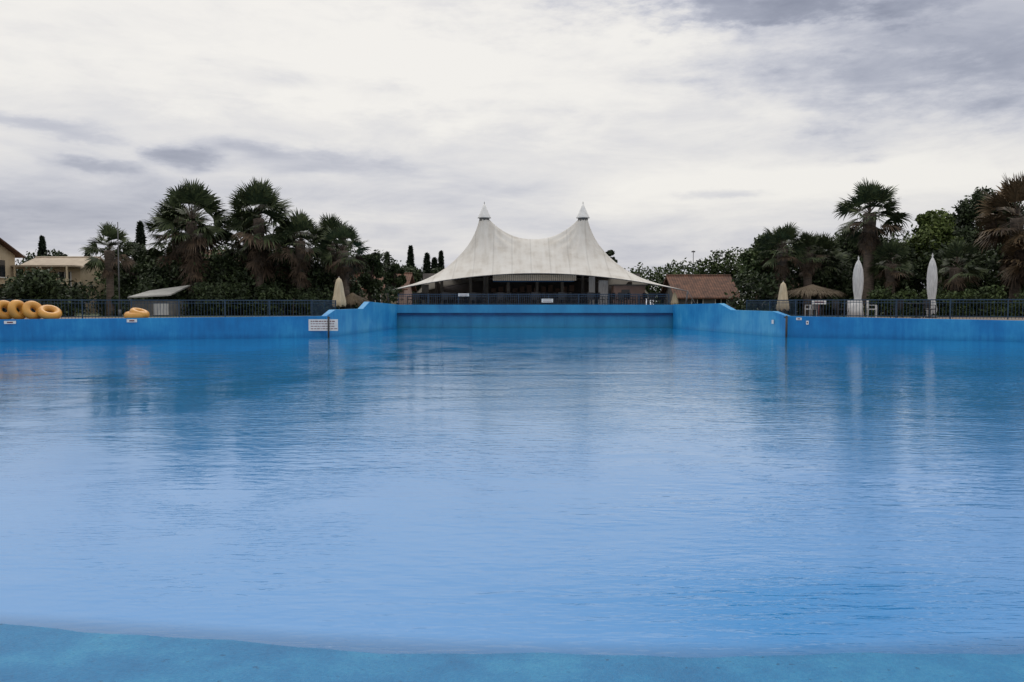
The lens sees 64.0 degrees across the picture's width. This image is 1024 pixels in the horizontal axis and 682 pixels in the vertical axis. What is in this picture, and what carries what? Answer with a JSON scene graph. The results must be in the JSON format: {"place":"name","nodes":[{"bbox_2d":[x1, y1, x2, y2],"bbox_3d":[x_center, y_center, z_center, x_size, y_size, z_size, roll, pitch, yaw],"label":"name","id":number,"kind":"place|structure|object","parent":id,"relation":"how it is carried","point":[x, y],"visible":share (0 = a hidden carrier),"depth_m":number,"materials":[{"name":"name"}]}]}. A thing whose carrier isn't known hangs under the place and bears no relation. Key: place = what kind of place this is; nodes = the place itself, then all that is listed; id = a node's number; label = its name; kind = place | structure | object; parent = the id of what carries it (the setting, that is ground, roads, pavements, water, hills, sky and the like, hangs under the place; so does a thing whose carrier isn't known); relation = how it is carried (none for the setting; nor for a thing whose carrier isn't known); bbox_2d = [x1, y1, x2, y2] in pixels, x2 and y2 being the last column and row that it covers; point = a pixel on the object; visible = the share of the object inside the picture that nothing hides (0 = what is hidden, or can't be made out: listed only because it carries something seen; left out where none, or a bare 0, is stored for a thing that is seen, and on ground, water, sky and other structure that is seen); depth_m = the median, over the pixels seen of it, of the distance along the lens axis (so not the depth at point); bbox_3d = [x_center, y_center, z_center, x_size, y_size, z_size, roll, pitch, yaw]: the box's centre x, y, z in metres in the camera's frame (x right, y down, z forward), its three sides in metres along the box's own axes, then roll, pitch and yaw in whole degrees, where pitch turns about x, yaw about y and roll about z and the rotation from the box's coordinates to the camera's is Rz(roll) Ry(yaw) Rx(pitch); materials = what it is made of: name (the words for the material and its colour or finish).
{"place":"outdoors","nodes":[
{"label":"outdoors","id":0,"kind":"place"},
{"bbox_2d":[10,265,81,286],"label":"porch","id":1,"kind":"structure","parent":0,"point":[40,266],"depth_m":62.71,"materials":[{"name":"beige paint"}]},
{"bbox_2d":[0,328,1023,657],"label":"water","id":2,"kind":"structure","parent":0,"point":[670,492],"depth_m":7.01,"materials":[{"name":"liquid"}]},
{"bbox_2d":[784,316,787,336],"bbox_3d":[13.320,-0.311,39.861,0.120,1.860,0.280,0,3,0],"label":"corner pole","id":3,"kind":"object","parent":2,"relation":"in","point":[786,324],"visible":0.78,"depth_m":39.72,"materials":[{"name":"black metal"}]},
{"bbox_2d":[0,624,1023,681],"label":"pool floor","id":4,"kind":"structure","parent":0,"point":[34,654],"depth_m":3.61,"materials":[{"name":"paint"}]},
{"bbox_2d":[0,0,1023,304],"label":"sky","id":5,"kind":"structure","parent":0,"point":[679,128],"materials":[{"name":"white"}]},
{"bbox_2d":[422,276,607,304],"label":"columns","id":6,"kind":"structure","parent":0,"point":[602,286],"depth_m":62.23,"materials":[{"name":"grey concrete"}]},
{"bbox_2d":[12,309,1023,319],"bbox_3d":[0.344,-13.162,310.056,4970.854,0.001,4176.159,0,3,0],"label":"ground","id":7,"kind":"structure","parent":0,"point":[946,317],"depth_m":43.73,"materials":[{"name":"grey concrete"}]},
{"bbox_2d":[0,300,11,318],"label":"inflatable tube","id":8,"kind":"object","parent":7,"relation":"on","point":[4,304],"visible":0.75,"depth_m":35.94,"materials":[{"name":"yellow plastic"}]},
{"bbox_2d":[0,238,24,287],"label":"beige villa","id":9,"kind":"object","parent":7,"relation":"on","point":[9,254],"visible":0.41,"depth_m":62.18,"materials":[{"name":"paint"}]},
{"bbox_2d":[0,260,6,283],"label":"side windows","id":10,"kind":"structure","parent":9,"relation":"in","point":[2,262],"depth_m":61.68,"materials":[{"name":"black glass"}]},
{"bbox_2d":[7,300,25,318],"bbox_3d":[-21.850,-1.374,36.225,0.494,0.898,0.930,1,3,17],"label":"inflatable tube","id":11,"kind":"object","parent":7,"relation":"on","point":[13,312],"visible":0.84,"depth_m":35.98,"materials":[{"name":"yellow plastic"}]},
{"bbox_2d":[21,301,41,318],"bbox_3d":[-21.300,-1.362,36.425,0.612,0.866,0.929,2,3,36],"label":"inflatable tube","id":12,"kind":"object","parent":7,"relation":"on","point":[27,307],"visible":0.88,"depth_m":36.20,"materials":[{"name":"yellow plastic"}]},
{"bbox_2d":[37,235,47,255],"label":"cypress tree","id":13,"kind":"object","parent":7,"relation":"on","point":[41,245],"visible":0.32,"depth_m":89.41,"materials":[{"name":"green plant"}]},
{"bbox_2d":[37,305,61,318],"bbox_3d":[-20.650,-1.278,36.579,0.948,0.685,0.951,0,3,0],"label":"inflatable tube","id":14,"kind":"object","parent":7,"relation":"on","point":[48,312],"visible":0.97,"depth_m":36.40,"materials":[{"name":"yellow plastic"}]},
{"bbox_2d":[3,266,96,314],"bbox_3d":[-32.348,-2.991,55.933,8.572,4.259,4.549,0,3,0],"label":"shrubbery","id":15,"kind":"object","parent":7,"relation":"on","point":[66,289],"visible":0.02,"depth_m":55.42,"materials":[{"name":"green plant"}]},
{"bbox_2d":[0,267,100,315],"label":"shrubbery","id":16,"kind":"object","parent":7,"relation":"on","point":[37,285],"visible":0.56,"depth_m":45.47,"materials":[{"name":"green plant"}]},
{"bbox_2d":[23,264,105,312],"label":"walls","id":17,"kind":"structure","parent":7,"relation":"on","point":[78,275],"depth_m":65.27,"materials":[{"name":"beige paint"}]},
{"bbox_2d":[43,272,71,286],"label":"windows","id":18,"kind":"structure","parent":17,"relation":"attached to","point":[63,274],"depth_m":64.30,"materials":[{"name":"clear glass"}]},
{"bbox_2d":[16,256,103,268],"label":"roof","id":19,"kind":"structure","parent":17,"relation":"on","point":[60,260],"depth_m":65.56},
{"bbox_2d":[80,222,137,315],"bbox_3d":[-23.533,-4.179,47.795,2.987,5.680,3.359,0,3,0],"label":"fan palm tree","id":20,"kind":"object","parent":7,"relation":"on","point":[110,259],"visible":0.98,"depth_m":47.66,"materials":[{"name":"green plant"}]},
{"bbox_2d":[94,293,130,315],"bbox_3d":[-23.546,-1.941,48.316,2.282,1.726,1.889,0,3,0],"label":"shrubbery","id":21,"kind":"object","parent":7,"relation":"on","point":[102,306],"visible":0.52,"depth_m":47.93,"materials":[{"name":"green plant"}]},
{"bbox_2d":[117,222,120,315],"bbox_3d":[-22.500,-4.097,46.864,0.166,5.400,0.166,-1,3,-22],"label":"flag pole","id":22,"kind":"object","parent":7,"relation":"on","point":[118,273],"visible":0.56,"depth_m":46.86,"materials":[{"name":"metal"}]},
{"bbox_2d":[124,311,143,317],"bbox_3d":[-17.350,-1.187,37.735,0.979,0.432,0.969,0,3,0],"label":"inflatable tube","id":23,"kind":"object","parent":7,"relation":"on","point":[128,314],"visible":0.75,"depth_m":37.34,"materials":[{"name":"yellow plastic"}]},
{"bbox_2d":[129,308,149,317],"bbox_3d":[-17.200,-1.291,37.830,0.843,0.507,0.869,0,3,0],"label":"inflatable tube","id":24,"kind":"object","parent":23,"relation":"on","point":[145,313],"visible":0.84,"depth_m":37.65,"materials":[{"name":"yellow plastic"}]},
{"bbox_2d":[114,240,159,293],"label":"broadleaf tree","id":25,"kind":"object","parent":7,"relation":"on","point":[127,280],"visible":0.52,"depth_m":61.18,"materials":[{"name":"green plant"}]},
{"bbox_2d":[134,221,146,249],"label":"cypress tree","id":26,"kind":"object","parent":7,"relation":"on","point":[140,237],"visible":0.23,"depth_m":65.53,"materials":[{"name":"green plant"}]},
{"bbox_2d":[15,249,296,298],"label":"tree line","id":27,"kind":"object","parent":7,"relation":"on","point":[30,256],"visible":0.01,"depth_m":85.82,"materials":[{"name":"green plant"}]},
{"bbox_2d":[127,285,189,315],"bbox_3d":[-22.000,-2.564,51.187,2.600,1.950,3.100,0,3,0],"label":"lean to shed","id":28,"kind":"object","parent":7,"relation":"on","point":[170,308],"visible":0.81,"depth_m":49.96,"materials":[{"name":"grey metal"}]},
{"bbox_2d":[92,244,238,311],"bbox_3d":[-28.001,-4.518,66.422,15.441,7.230,10.880,0,3,0],"label":"tree line","id":29,"kind":"object","parent":7,"relation":"on","point":[123,295],"visible":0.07,"depth_m":63.61,"materials":[{"name":"green plant"}]},
{"bbox_2d":[0,299,335,318],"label":"metal fence","id":30,"kind":"object","parent":7,"relation":"on","point":[252,315],"visible":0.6,"depth_m":40.23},
{"bbox_2d":[141,197,211,281],"bbox_3d":[-23.304,-5.994,56.931,4.874,8.491,4.993,2,3,40],"label":"fan palm tree","id":31,"kind":"object","parent":7,"relation":"on","point":[172,252],"visible":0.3,"depth_m":56.16,"materials":[{"name":"green plant"}]},
{"bbox_2d":[150,178,234,293],"bbox_3d":[-20.804,-6.179,53.881,5.625,9.133,5.410,0,3,0],"label":"fan palm tree","id":32,"kind":"object","parent":7,"relation":"on","point":[193,242],"visible":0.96,"depth_m":53.29,"materials":[{"name":"green plant"}]},
{"bbox_2d":[219,207,274,296],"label":"fan palm tree","id":33,"kind":"object","parent":7,"relation":"on","point":[240,251],"visible":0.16,"depth_m":55.67,"materials":[{"name":"green plant"}]},
{"bbox_2d":[163,281,336,315],"bbox_3d":[-16.660,-2.420,52.421,11.011,2.917,4.660,0,3,0],"label":"shrubbery","id":34,"kind":"object","parent":7,"relation":"on","point":[203,291],"visible":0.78,"depth_m":51.98,"materials":[{"name":"green plant"}]},
{"bbox_2d":[221,177,296,312],"bbox_3d":[-16.743,-6.203,53.736,5.403,9.192,5.484,0,3,0],"label":"fan palm tree","id":35,"kind":"object","parent":7,"relation":"on","point":[264,197],"visible":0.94,"depth_m":53.11,"materials":[{"name":"green plant"}]},
{"bbox_2d":[124,247,403,314],"bbox_3d":[-16.760,-3.849,55.580,18.481,6.521,7.484,0,3,0],"label":"shrubbery","id":36,"kind":"object","parent":7,"relation":"on","point":[225,271],"visible":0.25,"depth_m":54.66,"materials":[{"name":"green plant"}]},
{"bbox_2d":[267,232,309,313],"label":"fan palm tree","id":37,"kind":"object","parent":7,"relation":"on","point":[284,268],"visible":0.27,"depth_m":55.06,"materials":[{"name":"green plant"}]},
{"bbox_2d":[266,207,333,314],"bbox_3d":[-13.878,-5.205,53.741,4.354,7.199,4.137,0,3,0],"label":"fan palm tree","id":38,"kind":"object","parent":7,"relation":"on","point":[299,222],"visible":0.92,"depth_m":53.40,"materials":[{"name":"green plant"}]},
{"bbox_2d":[305,212,352,283],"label":"fan palm tree","id":39,"kind":"object","parent":7,"relation":"on","point":[331,222],"visible":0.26,"depth_m":56.13,"materials":[{"name":"green plant"}]},
{"bbox_2d":[332,276,345,308],"bbox_3d":[-9.950,-2.558,47.133,0.828,2.300,0.794,0,3,0],"label":"closed parasol","id":40,"kind":"object","parent":7,"relation":"on","point":[339,296],"visible":0.85,"depth_m":46.93,"materials":[{"name":"beige fabric"}]},
{"bbox_2d":[314,221,370,308],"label":"fan palm tree","id":41,"kind":"object","parent":7,"relation":"on","point":[343,265],"visible":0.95,"depth_m":53.48,"materials":[{"name":"green plant"}]},
{"bbox_2d":[345,293,370,308],"bbox_3d":[-10.317,-2.388,52.854,2.900,1.450,2.880,0,3,0],"label":"thatched parasol","id":42,"kind":"object","parent":7,"relation":"on","point":[352,298],"visible":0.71,"depth_m":52.27,"materials":[{"name":"brown plant"}]},
{"bbox_2d":[357,251,384,301],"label":"broadleaf tree","id":43,"kind":"object","parent":7,"relation":"on","point":[369,282],"visible":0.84,"depth_m":59.39,"materials":[{"name":"green plant"}]},
{"bbox_2d":[314,245,444,304],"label":"tree line","id":44,"kind":"object","parent":7,"relation":"on","point":[417,273],"visible":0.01,"depth_m":79.40,"materials":[{"name":"green plant"}]},
{"bbox_2d":[359,284,411,304],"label":"walls","id":45,"kind":"structure","parent":7,"relation":"on","point":[405,301],"depth_m":72.39,"materials":[{"name":"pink paint"}]},
{"bbox_2d":[354,272,416,290],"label":"roof","id":46,"kind":"structure","parent":45,"relation":"on","point":[409,278],"depth_m":74.34,"materials":[{"name":"ceramic"}]},
{"bbox_2d":[382,262,406,302],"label":"broadleaf tree","id":47,"kind":"object","parent":7,"relation":"on","point":[392,277],"visible":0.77,"depth_m":63.53,"materials":[{"name":"green plant"}]},
{"bbox_2d":[405,245,414,267],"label":"cypress tree","id":48,"kind":"object","parent":7,"relation":"on","point":[410,258],"visible":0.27,"depth_m":89.47,"materials":[{"name":"green plant"}]},
{"bbox_2d":[422,252,430,272],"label":"cypress tree","id":49,"kind":"object","parent":7,"relation":"on","point":[426,268],"visible":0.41,"depth_m":87.48,"materials":[{"name":"green plant"}]},
{"bbox_2d":[430,257,437,270],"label":"cypress tree","id":50,"kind":"object","parent":7,"relation":"on","point":[434,262],"visible":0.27,"depth_m":87.52,"materials":[{"name":"green plant"}]},
{"bbox_2d":[437,250,444,268],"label":"cypress tree","id":51,"kind":"object","parent":7,"relation":"on","point":[441,263],"visible":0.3,"depth_m":87.53,"materials":[{"name":"green plant"}]},
{"bbox_2d":[0,302,1023,340],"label":"pool wall","id":52,"kind":"structure","parent":7,"relation":"on","point":[376,316],"depth_m":39.71,"materials":[{"name":"blue paint"}]},
{"bbox_2d":[309,319,337,330],"bbox_3d":[-9.150,-0.775,39.722,1.420,0.560,0.035,0,3,0],"label":"warning sign","id":53,"kind":"object","parent":52,"relation":"attached to","point":[318,324],"visible":1,"depth_m":39.71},
{"bbox_2d":[385,202,695,304],"bbox_3d":[1.770,-6.588,64.870,22.714,8.791,16.839,0,3,0],"label":"tensile canopy","id":54,"kind":"object","parent":7,"relation":"on","point":[575,248],"visible":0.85,"depth_m":62.46,"materials":[{"name":"fabric"}]},
{"bbox_2d":[493,275,575,280],"bbox_3d":[1.673,-4.699,60.766,6.175,0.440,0.080,0,3,0],"label":"striped awning","id":55,"kind":"object","parent":54,"relation":"hanging from","point":[539,277],"visible":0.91,"depth_m":60.74,"materials":[{"name":"fabric"}]},
{"bbox_2d":[605,250,617,262],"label":"broadleaf tree","id":56,"kind":"object","parent":7,"relation":"on","point":[610,252],"visible":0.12,"depth_m":81.29,"materials":[{"name":"green plant"}]},
{"bbox_2d":[671,292,677,304],"bbox_3d":[11.500,-2.691,57.938,0.600,1.600,0.585,0,3,0],"label":"closed parasol","id":57,"kind":"object","parent":7,"relation":"on","point":[674,300],"visible":0.85,"depth_m":57.80,"materials":[{"name":"beige fabric"}]},
{"bbox_2d":[738,232,790,284],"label":"broadleaf tree","id":58,"kind":"object","parent":7,"relation":"on","point":[750,260],"visible":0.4,"depth_m":57.64,"materials":[{"name":"green plant"}]},
{"bbox_2d":[753,221,810,313],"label":"fan palm tree","id":59,"kind":"object","parent":7,"relation":"on","point":[783,255],"visible":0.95,"depth_m":51.47,"materials":[{"name":"green plant"}]},
{"bbox_2d":[776,281,789,312],"bbox_3d":[15.000,-2.328,45.341,0.730,2.000,0.701,0,3,0],"label":"closed parasol","id":60,"kind":"object","parent":7,"relation":"on","point":[783,295],"visible":0.77,"depth_m":45.16,"materials":[{"name":"beige fabric"}]},
{"bbox_2d":[788,231,827,314],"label":"fan palm tree","id":61,"kind":"object","parent":7,"relation":"on","point":[810,263],"visible":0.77,"depth_m":52.04,"materials":[{"name":"green plant"}]},
{"bbox_2d":[624,224,997,311],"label":"tree line","id":62,"kind":"object","parent":7,"relation":"on","point":[726,266],"visible":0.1,"depth_m":77.66,"materials":[{"name":"green plant"}]},
{"bbox_2d":[774,284,847,314],"bbox_3d":[18.129,-2.453,49.257,4.715,1.900,4.506,0,3,0],"label":"thatched parasol","id":63,"kind":"object","parent":7,"relation":"on","point":[811,290],"visible":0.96,"depth_m":48.48,"materials":[{"name":"brown plant"}]},
{"bbox_2d":[795,231,849,314],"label":"fan palm tree","id":64,"kind":"object","parent":7,"relation":"on","point":[829,243],"visible":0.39,"depth_m":53.18,"materials":[{"name":"green plant"}]},
{"bbox_2d":[832,300,843,316],"bbox_3d":[17.099,-1.696,42.969,0.450,0.950,0.455,-1,3,-15],"label":"garden chair","id":65,"kind":"object","parent":7,"relation":"on","point":[836,306],"visible":0.66,"depth_m":43.10,"materials":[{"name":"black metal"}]},
{"bbox_2d":[827,227,880,295],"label":"broadleaf tree","id":66,"kind":"object","parent":7,"relation":"on","point":[853,257],"visible":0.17,"depth_m":55.90,"materials":[{"name":"green plant"}]},
{"bbox_2d":[848,303,863,316],"bbox_3d":[18.000,-1.597,42.871,0.840,0.760,0.799,0,3,0],"label":"covered table","id":67,"kind":"object","parent":7,"relation":"on","point":[850,312],"visible":0.58,"depth_m":42.59,"materials":[{"name":"white fabric"}]},
{"bbox_2d":[853,256,863,302],"bbox_3d":[18.550,-2.914,43.914,0.604,3.300,0.585,0,3,0],"label":"closed parasol","id":68,"kind":"object","parent":7,"relation":"on","point":[858,278],"visible":0.75,"depth_m":43.73,"materials":[{"name":"white fabric"}]},
{"bbox_2d":[832,177,912,314],"bbox_3d":[21.819,-5.716,49.740,4.505,8.577,4.564,0,3,0],"label":"fan palm tree","id":69,"kind":"object","parent":7,"relation":"on","point":[870,234],"visible":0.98,"depth_m":49.44,"materials":[{"name":"green plant"}]},
{"bbox_2d":[724,231,1023,315],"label":"shrubbery","id":70,"kind":"object","parent":7,"relation":"on","point":[764,291],"visible":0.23,"depth_m":52.38,"materials":[{"name":"green plant"}]},
{"bbox_2d":[851,229,898,281],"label":"broadleaf tree","id":71,"kind":"object","parent":7,"relation":"on","point":[883,240],"depth_m":58.48,"materials":[{"name":"green plant"}]},
{"bbox_2d":[746,299,1023,319],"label":"metal fence","id":72,"kind":"object","parent":7,"relation":"on","point":[865,315],"visible":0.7,"depth_m":40.20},
{"bbox_2d":[864,238,914,313],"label":"fan palm tree","id":73,"kind":"object","parent":7,"relation":"on","point":[891,269],"visible":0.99,"depth_m":48.58,"materials":[{"name":"green plant"}]},
{"bbox_2d":[890,300,902,317],"bbox_3d":[20.401,-1.718,43.465,0.450,0.950,0.455,-2,3,-31],"label":"garden chair","id":74,"kind":"object","parent":7,"relation":"on","point":[898,305],"visible":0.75,"depth_m":43.29,"materials":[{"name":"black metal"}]},
{"bbox_2d":[923,300,936,317],"bbox_3d":[21.599,-1.669,42.370,0.450,0.950,0.455,-1,3,-12],"label":"garden chair","id":75,"kind":"object","parent":7,"relation":"on","point":[927,306],"visible":0.74,"depth_m":42.51,"materials":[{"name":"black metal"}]},
{"bbox_2d":[925,253,937,317],"bbox_3d":[22.000,-2.910,42.913,0.600,3.380,0.585,0,3,0],"label":"closed parasol","id":76,"kind":"object","parent":7,"relation":"on","point":[932,277],"visible":0.79,"depth_m":42.75,"materials":[{"name":"white fabric"}]},
{"bbox_2d":[901,208,965,278],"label":"broadleaf tree","id":77,"kind":"object","parent":7,"relation":"on","point":[935,225],"visible":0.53,"depth_m":52.81,"materials":[{"name":"green plant"}]},
{"bbox_2d":[863,282,1023,316],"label":"shrubbery","id":78,"kind":"object","parent":7,"relation":"on","point":[886,293],"visible":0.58,"depth_m":45.71,"materials":[{"name":"green plant"}]},
{"bbox_2d":[923,224,983,278],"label":"broadleaf tree","id":79,"kind":"object","parent":7,"relation":"on","point":[966,232],"visible":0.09,"depth_m":54.86,"materials":[{"name":"green plant"}]},
{"bbox_2d":[923,238,990,316],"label":"fan palm tree","id":80,"kind":"object","parent":7,"relation":"on","point":[957,280],"visible":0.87,"depth_m":46.54,"materials":[{"name":"green plant"}]},
{"bbox_2d":[951,185,1009,294],"bbox_3d":[33.083,-6.372,58.005,4.250,9.161,4.490,-1,3,-15],"label":"broadleaf tree","id":81,"kind":"object","parent":7,"relation":"on","point":[965,211],"visible":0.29,"depth_m":57.21,"materials":[{"name":"green plant"}]},
{"bbox_2d":[974,171,1023,315],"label":"fan palm tree","id":82,"kind":"object","parent":7,"relation":"on","point":[1006,197],"visible":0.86,"depth_m":45.67,"materials":[{"name":"green plant"}]},
{"bbox_2d":[987,241,1023,289],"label":"broadleaf tree","id":83,"kind":"object","parent":7,"relation":"on","point":[999,254],"visible":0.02,"depth_m":49.70,"materials":[{"name":"green plant"}]},
{"bbox_2d":[992,202,1023,250],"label":"broadleaf tree","id":84,"kind":"object","parent":7,"relation":"on","point":[1022,209],"visible":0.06,"depth_m":56.19,"materials":[{"name":"green plant"}]},
{"bbox_2d":[998,227,1023,285],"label":"fan palm tree","id":85,"kind":"object","parent":7,"relation":"on","point":[1016,270],"visible":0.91,"depth_m":44.52,"materials":[{"name":"green plant"}]},
{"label":"terrace","id":86,"kind":"structure","parent":7,"relation":"on","visible":0},
{"bbox_2d":[407,293,432,304],"bbox_3d":[-6.742,-3.054,59.916,1.599,0.950,1.618,-1,3,-28],"label":"cafe table set","id":87,"kind":"object","parent":86,"relation":"on","point":[420,298],"visible":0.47,"depth_m":59.54,"materials":[{"name":"black metal"}]},
{"bbox_2d":[434,292,460,304],"bbox_3d":[-4.582,-2.997,58.640,1.599,0.950,1.618,-1,3,-28],"label":"cafe table set","id":88,"kind":"object","parent":86,"relation":"on","point":[447,298],"visible":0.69,"depth_m":58.33,"materials":[{"name":"black metal"}]},
{"bbox_2d":[462,293,487,304],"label":"cafe table set","id":89,"kind":"object","parent":86,"relation":"on","point":[476,297],"visible":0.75,"depth_m":59.75,"materials":[{"name":"black metal"}]},
{"bbox_2d":[489,293,515,304],"bbox_3d":[-0.690,-3.048,59.772,1.599,0.950,1.618,-1,3,-28],"label":"cafe table set","id":90,"kind":"object","parent":86,"relation":"on","point":[502,298],"visible":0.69,"depth_m":59.59,"materials":[{"name":"black metal"}]},
{"bbox_2d":[423,273,639,304],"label":"back wall","id":91,"kind":"structure","parent":86,"relation":"on","point":[477,287],"depth_m":71.71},
{"bbox_2d":[466,274,602,281],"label":"roof beams","id":92,"kind":"structure","parent":91,"relation":"attached to","point":[577,276],"depth_m":65.83,"materials":[{"name":"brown wood"}]},
{"bbox_2d":[398,294,669,304],"bbox_3d":[1.500,-2.863,56.879,18.855,0.840,0.055,0,3,0],"label":"metal fence","id":93,"kind":"object","parent":86,"relation":"on","point":[428,298],"visible":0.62,"depth_m":56.86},
{"bbox_2d":[488,285,580,304],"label":"bar counter","id":94,"kind":"object","parent":86,"relation":"on","point":[543,289],"visible":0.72,"depth_m":67.53,"materials":[{"name":"brown wood"}]},
{"bbox_2d":[523,292,549,304],"bbox_3d":[1.726,-3.018,59.101,1.599,0.950,1.618,-1,3,-28],"label":"cafe table set","id":95,"kind":"object","parent":86,"relation":"on","point":[537,297],"visible":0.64,"depth_m":58.84,"materials":[{"name":"black metal"}]},
{"bbox_2d":[550,292,576,304],"bbox_3d":[3.629,-3.002,58.741,1.599,0.950,1.618,-1,3,-28],"label":"cafe table set","id":96,"kind":"object","parent":86,"relation":"on","point":[562,298],"visible":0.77,"depth_m":58.36,"materials":[{"name":"black metal"}]},
{"bbox_2d":[577,292,604,304],"bbox_3d":[5.709,-3.016,59.057,1.599,0.950,1.618,-1,3,-28],"label":"cafe table set","id":97,"kind":"object","parent":86,"relation":"on","point":[590,297],"visible":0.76,"depth_m":58.94,"materials":[{"name":"black metal"}]},
{"bbox_2d":[607,292,635,304],"bbox_3d":[7.909,-3.025,59.263,1.599,0.950,1.618,-1,3,-28],"label":"cafe table set","id":98,"kind":"object","parent":86,"relation":"on","point":[622,298],"visible":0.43,"depth_m":58.97,"materials":[{"name":"black metal"}]},
{"bbox_2d":[609,284,647,304],"bbox_3d":[8.700,-3.431,61.408,2.600,1.570,1.900,0,3,0],"label":"pink kiosk","id":99,"kind":"object","parent":86,"relation":"on","point":[630,288],"visible":0.62,"depth_m":60.59,"materials":[{"name":"paint"}]},
{"bbox_2d":[637,293,666,304],"bbox_3d":[10.206,-3.045,59.717,1.599,0.950,1.618,-1,3,-28],"label":"cafe table set","id":100,"kind":"object","parent":86,"relation":"on","point":[651,297],"visible":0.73,"depth_m":59.36,"materials":[{"name":"white metal"}]},
{"bbox_2d":[664,285,735,308],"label":"walls","id":101,"kind":"structure","parent":0,"point":[682,301],"depth_m":61.94,"materials":[{"name":"grey concrete"}]},
{"bbox_2d":[660,275,739,298],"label":"roof","id":102,"kind":"structure","parent":101,"relation":"on","point":[706,286],"depth_m":63.30,"materials":[{"name":"tile"}]},
{"bbox_2d":[691,299,726,304],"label":"windows","id":103,"kind":"structure","parent":101,"relation":"attached to","point":[700,301],"depth_m":61.90,"materials":[{"name":"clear glass"}]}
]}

